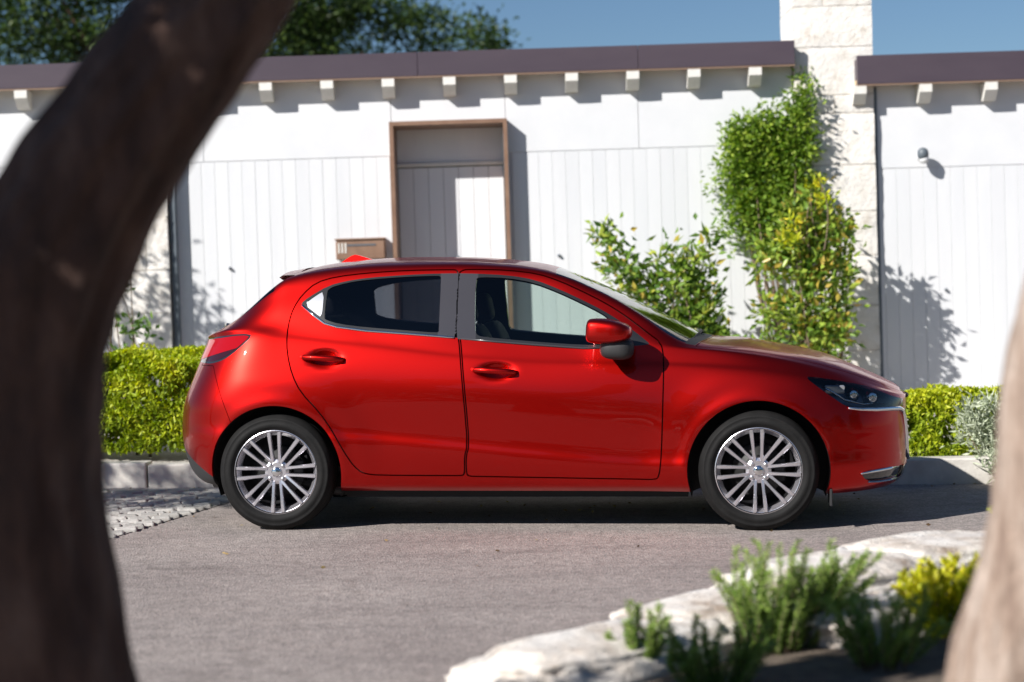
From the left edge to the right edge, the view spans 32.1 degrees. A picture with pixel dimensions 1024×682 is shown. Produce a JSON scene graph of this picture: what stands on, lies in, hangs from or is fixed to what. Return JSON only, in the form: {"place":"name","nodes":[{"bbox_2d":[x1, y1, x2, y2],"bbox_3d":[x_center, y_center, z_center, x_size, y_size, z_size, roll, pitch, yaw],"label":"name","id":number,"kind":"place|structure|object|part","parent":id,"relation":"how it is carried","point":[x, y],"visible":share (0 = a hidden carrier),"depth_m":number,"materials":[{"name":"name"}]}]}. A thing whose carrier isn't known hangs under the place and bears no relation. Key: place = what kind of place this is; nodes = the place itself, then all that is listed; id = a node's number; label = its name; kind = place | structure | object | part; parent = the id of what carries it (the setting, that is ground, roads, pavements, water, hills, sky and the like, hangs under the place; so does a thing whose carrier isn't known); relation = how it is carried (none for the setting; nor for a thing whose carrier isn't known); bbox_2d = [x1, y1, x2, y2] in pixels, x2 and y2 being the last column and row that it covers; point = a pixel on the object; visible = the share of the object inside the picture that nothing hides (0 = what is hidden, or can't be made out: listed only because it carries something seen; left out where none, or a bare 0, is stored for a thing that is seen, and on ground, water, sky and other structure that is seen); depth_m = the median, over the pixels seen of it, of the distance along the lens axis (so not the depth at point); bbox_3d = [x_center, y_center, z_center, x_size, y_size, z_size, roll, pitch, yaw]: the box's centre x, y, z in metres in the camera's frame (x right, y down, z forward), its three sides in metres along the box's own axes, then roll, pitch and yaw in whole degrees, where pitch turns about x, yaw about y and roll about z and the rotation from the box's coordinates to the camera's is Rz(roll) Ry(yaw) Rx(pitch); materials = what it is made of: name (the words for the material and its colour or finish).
{"place":"outdoors","nodes":[
{"label":"outdoors","id":0,"kind":"place"},
{"bbox_2d":[104,410,986,463],"bbox_3d":[-1.280,0.693,14.690,12.180,0.264,5.845,-2,2,5],"label":"planting bed","id":1,"kind":"object","parent":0,"point":[168,456],"visible":0.02,"depth_m":12.29,"materials":[{"name":"brown soil"}]},
{"bbox_2d":[108,287,163,418],"bbox_3d":[-3.235,-0.027,14.207,0.938,1.666,0.446,-2,2,0],"label":"leafy sapling","id":2,"kind":"object","parent":1,"relation":"on","point":[132,332],"visible":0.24,"depth_m":14.15,"materials":[{"name":"green plant"}]},
{"bbox_2d":[113,203,174,420],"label":"stone pier","id":3,"kind":"structure","parent":1,"relation":"on","point":[152,286],"depth_m":14.86,"materials":[{"name":"white stone"}]},
{"bbox_2d":[103,342,206,456],"bbox_3d":[-3.150,0.438,12.383,3.549,0.852,0.804,-2,2,5],"label":"clipped hedge","id":4,"kind":"object","parent":1,"relation":"on","point":[138,428],"visible":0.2,"depth_m":12.00,"materials":[{"name":"green plant"}]},
{"bbox_2d":[583,212,747,336],"bbox_3d":[1.245,-0.189,14.178,1.327,1.709,0.755,-2,2,0],"label":"broadleaf shrub","id":5,"kind":"object","parent":1,"relation":"on","point":[686,308],"visible":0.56,"depth_m":14.15,"materials":[{"name":"green plant"}]},
{"bbox_2d":[700,65,833,345],"bbox_3d":[2.137,-0.840,14.832,1.127,2.912,0.508,-2,2,0],"label":"fine leaved creeper","id":6,"kind":"object","parent":1,"relation":"on","point":[767,162],"visible":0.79,"depth_m":14.76,"materials":[{"name":"green plant"}]},
{"bbox_2d":[742,172,874,361],"bbox_3d":[2.315,-0.361,14.312,1.165,1.978,0.677,-2,2,0],"label":"shrub","id":7,"kind":"object","parent":1,"relation":"on","point":[830,328],"visible":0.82,"depth_m":14.24,"materials":[{"name":"green plant"}]},
{"bbox_2d":[774,171,836,250],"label":"yellow shoots","id":8,"kind":"object","parent":7,"relation":"on","point":[815,184],"visible":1,"depth_m":14.10,"materials":[{"name":"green plant"}]},
{"bbox_2d":[780,0,880,375],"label":"stone pier","id":9,"kind":"structure","parent":1,"relation":"on","point":[832,39],"depth_m":14.88,"materials":[{"name":"white stone"}]},
{"bbox_2d":[905,383,999,456],"bbox_3d":[3.284,0.562,11.883,2.645,0.588,0.723,-2,2,5],"label":"hedge","id":10,"kind":"object","parent":1,"relation":"on","point":[923,404],"visible":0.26,"depth_m":11.66,"materials":[{"name":"green plant"}]},
{"bbox_2d":[940,382,999,482],"bbox_3d":[3.202,0.617,11.164,0.840,0.848,1.021,-2,2,0],"label":"grey santolina","id":11,"kind":"object","parent":1,"relation":"on","point":[972,421],"visible":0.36,"depth_m":11.34,"materials":[{"name":"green plant"}]},
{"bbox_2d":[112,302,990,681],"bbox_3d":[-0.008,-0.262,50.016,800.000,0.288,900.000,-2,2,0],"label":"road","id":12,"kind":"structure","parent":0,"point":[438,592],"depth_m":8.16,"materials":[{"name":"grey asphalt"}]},
{"bbox_2d":[0,0,296,681],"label":"leaning tree","id":13,"kind":"object","parent":12,"relation":"on","point":[110,143],"visible":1,"depth_m":3.83,"materials":[{"name":"brown plant"}]},
{"bbox_2d":[105,487,229,537],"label":"sett paving","id":14,"kind":"structure","parent":12,"relation":"on","point":[133,509],"depth_m":10.70,"materials":[{"name":"grey stone"}]},
{"bbox_2d":[0,0,399,64],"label":"evergreen tree","id":15,"kind":"object","parent":12,"relation":"on","point":[86,35],"visible":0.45,"depth_m":24.50,"materials":[{"name":"green plant"}]},
{"bbox_2d":[265,0,531,56],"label":"evergreen tree","id":16,"kind":"object","parent":12,"relation":"on","point":[399,21],"visible":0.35,"depth_m":25.31,"materials":[{"name":"green plant"}]},
{"bbox_2d":[0,40,798,407],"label":"boarded building","id":17,"kind":"structure","parent":12,"relation":"on","point":[302,162],"depth_m":14.95,"materials":[{"name":"white wood"}]},
{"bbox_2d":[334,237,385,259],"bbox_3d":[-1.265,-0.772,14.896,0.424,0.177,0.141,-2,2,0],"label":"letter box","id":18,"kind":"object","parent":17,"relation":"attached to","point":[371,248],"visible":0.9,"depth_m":14.84,"materials":[{"name":"brown wood"}]},
{"bbox_2d":[398,164,508,317],"bbox_3d":[-0.486,-0.281,15.250,0.911,2.435,0.097,-2,2,0],"label":"door","id":19,"kind":"structure","parent":17,"relation":"in","point":[445,211],"depth_m":15.23,"materials":[{"name":"grey wood"}]},
{"bbox_2d":[182,255,909,529],"bbox_3d":[0.187,0.232,10.200,4.075,1.490,2.052,-1,2,7],"label":"hatchback car","id":20,"kind":"object","parent":12,"relation":"on","point":[312,391],"visible":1,"depth_m":9.46,"materials":[{"name":"red paint"}]},
{"bbox_3d":[-0.719,0.169,9.579,0.975,1.088,0.278,-1,2,7],"label":"rear door","id":21,"kind":"part","parent":20,"relation":"part of","materials":[{"name":"red paint"}]},
{"bbox_3d":[0.438,0.119,10.982,1.103,1.110,0.454,-1,2,7],"label":"front door","id":22,"kind":"part","parent":20,"relation":"part of","materials":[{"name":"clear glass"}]},
{"bbox_3d":[0.242,0.172,9.375,1.103,1.110,0.454,-1,2,7],"label":"front door","id":23,"kind":"part","parent":20,"relation":"part of","materials":[{"name":"red paint"}]},
{"bbox_2d":[105,455,994,487],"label":"kerb","id":24,"kind":"structure","parent":12,"relation":"on","point":[918,470],"depth_m":11.67,"materials":[{"name":"grey concrete"}]},
{"bbox_2d":[130,483,975,568],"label":"leaf litter","id":25,"kind":"object","parent":12,"relation":"on","point":[927,524],"visible":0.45,"depth_m":10.18,"materials":[{"name":"brown plant"}]},
{"bbox_2d":[648,635,950,681],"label":"front bed","id":26,"kind":"object","parent":12,"relation":"on","point":[814,664],"visible":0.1,"depth_m":5.57,"materials":[{"name":"soil"}]},
{"bbox_2d":[445,616,751,681],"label":"limestone boulder","id":27,"kind":"object","parent":26,"relation":"on","point":[587,653],"visible":0.69,"depth_m":5.55,"materials":[{"name":"beige stone"}]},
{"bbox_2d":[602,598,672,660],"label":"rosemary bush","id":28,"kind":"object","parent":26,"relation":"on","point":[655,639],"visible":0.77,"depth_m":5.63,"materials":[{"name":"green plant"}]},
{"bbox_2d":[609,587,798,634],"bbox_3d":[0.735,1.070,6.347,0.563,0.320,0.966,0,2,44],"label":"limestone boulder","id":29,"kind":"object","parent":26,"relation":"on","point":[707,603],"visible":0.13,"depth_m":6.20,"materials":[{"name":"beige stone"}]},
{"bbox_2d":[661,612,779,681],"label":"rosemary bush","id":30,"kind":"object","parent":26,"relation":"on","point":[694,667],"visible":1,"depth_m":5.35,"materials":[{"name":"green plant"}]},
{"bbox_2d":[708,537,856,655],"bbox_3d":[0.907,0.860,5.985,0.506,0.431,0.468,-2,2,0],"label":"rosemary bush","id":31,"kind":"object","parent":26,"relation":"on","point":[789,629],"visible":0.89,"depth_m":5.91,"materials":[{"name":"green plant"}]},
{"bbox_2d":[708,547,951,594],"bbox_3d":[1.200,0.999,6.758,0.987,0.359,0.621,-3,2,-36],"label":"limestone boulder","id":32,"kind":"object","parent":26,"relation":"on","point":[888,565],"visible":0.2,"depth_m":6.69,"materials":[{"name":"beige stone"}]},
{"bbox_2d":[803,547,885,619],"bbox_3d":[1.110,0.842,6.079,0.304,0.307,0.285,-2,2,0],"label":"rosemary bush","id":33,"kind":"object","parent":26,"relation":"on","point":[852,572],"visible":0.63,"depth_m":6.00,"materials":[{"name":"green plant"}]},
{"bbox_2d":[774,590,950,648],"bbox_3d":[1.227,1.021,6.185,0.628,0.252,0.403,-3,2,-34],"label":"limestone boulder","id":34,"kind":"object","parent":26,"relation":"on","point":[828,638],"visible":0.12,"depth_m":5.98,"materials":[{"name":"beige stone"}]},
{"bbox_2d":[813,577,956,671],"bbox_3d":[1.190,0.888,5.550,0.466,0.284,0.415,-1,2,16],"label":"rosemary bush","id":35,"kind":"object","parent":26,"relation":"on","point":[863,638],"visible":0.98,"depth_m":5.50,"materials":[{"name":"green plant"}]},
{"bbox_2d":[838,530,983,572],"bbox_3d":[1.749,0.969,7.207,1.103,0.351,0.616,-3,2,-29],"label":"limestone boulder","id":36,"kind":"object","parent":26,"relation":"on","point":[936,544],"visible":0.18,"depth_m":7.10,"materials":[{"name":"beige stone"}]},
{"bbox_2d":[890,550,978,637],"bbox_3d":[1.494,0.873,6.042,0.396,0.324,0.346,-2,2,0],"label":"spurge","id":37,"kind":"object","parent":26,"relation":"on","point":[945,603],"visible":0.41,"depth_m":6.01,"materials":[{"name":"yellow plant"}]},
{"bbox_2d":[944,282,1023,681],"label":"pale tree","id":38,"kind":"object","parent":26,"relation":"on","point":[986,644],"visible":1,"depth_m":4.15,"materials":[{"name":"beige plant"}]},
{"bbox_2d":[851,50,1023,390],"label":"boarded annex","id":39,"kind":"object","parent":12,"relation":"on","point":[950,231],"visible":0.68,"depth_m":14.97,"materials":[{"name":"white wood"}]},
{"bbox_2d":[916,148,928,162],"bbox_3d":[3.429,-1.549,14.870,0.099,0.132,0.155,-2,2,0],"label":"wall lamp","id":40,"kind":"object","parent":39,"relation":"attached to","point":[922,154],"visible":1,"depth_m":14.81,"materials":[{"name":"grey metal"}]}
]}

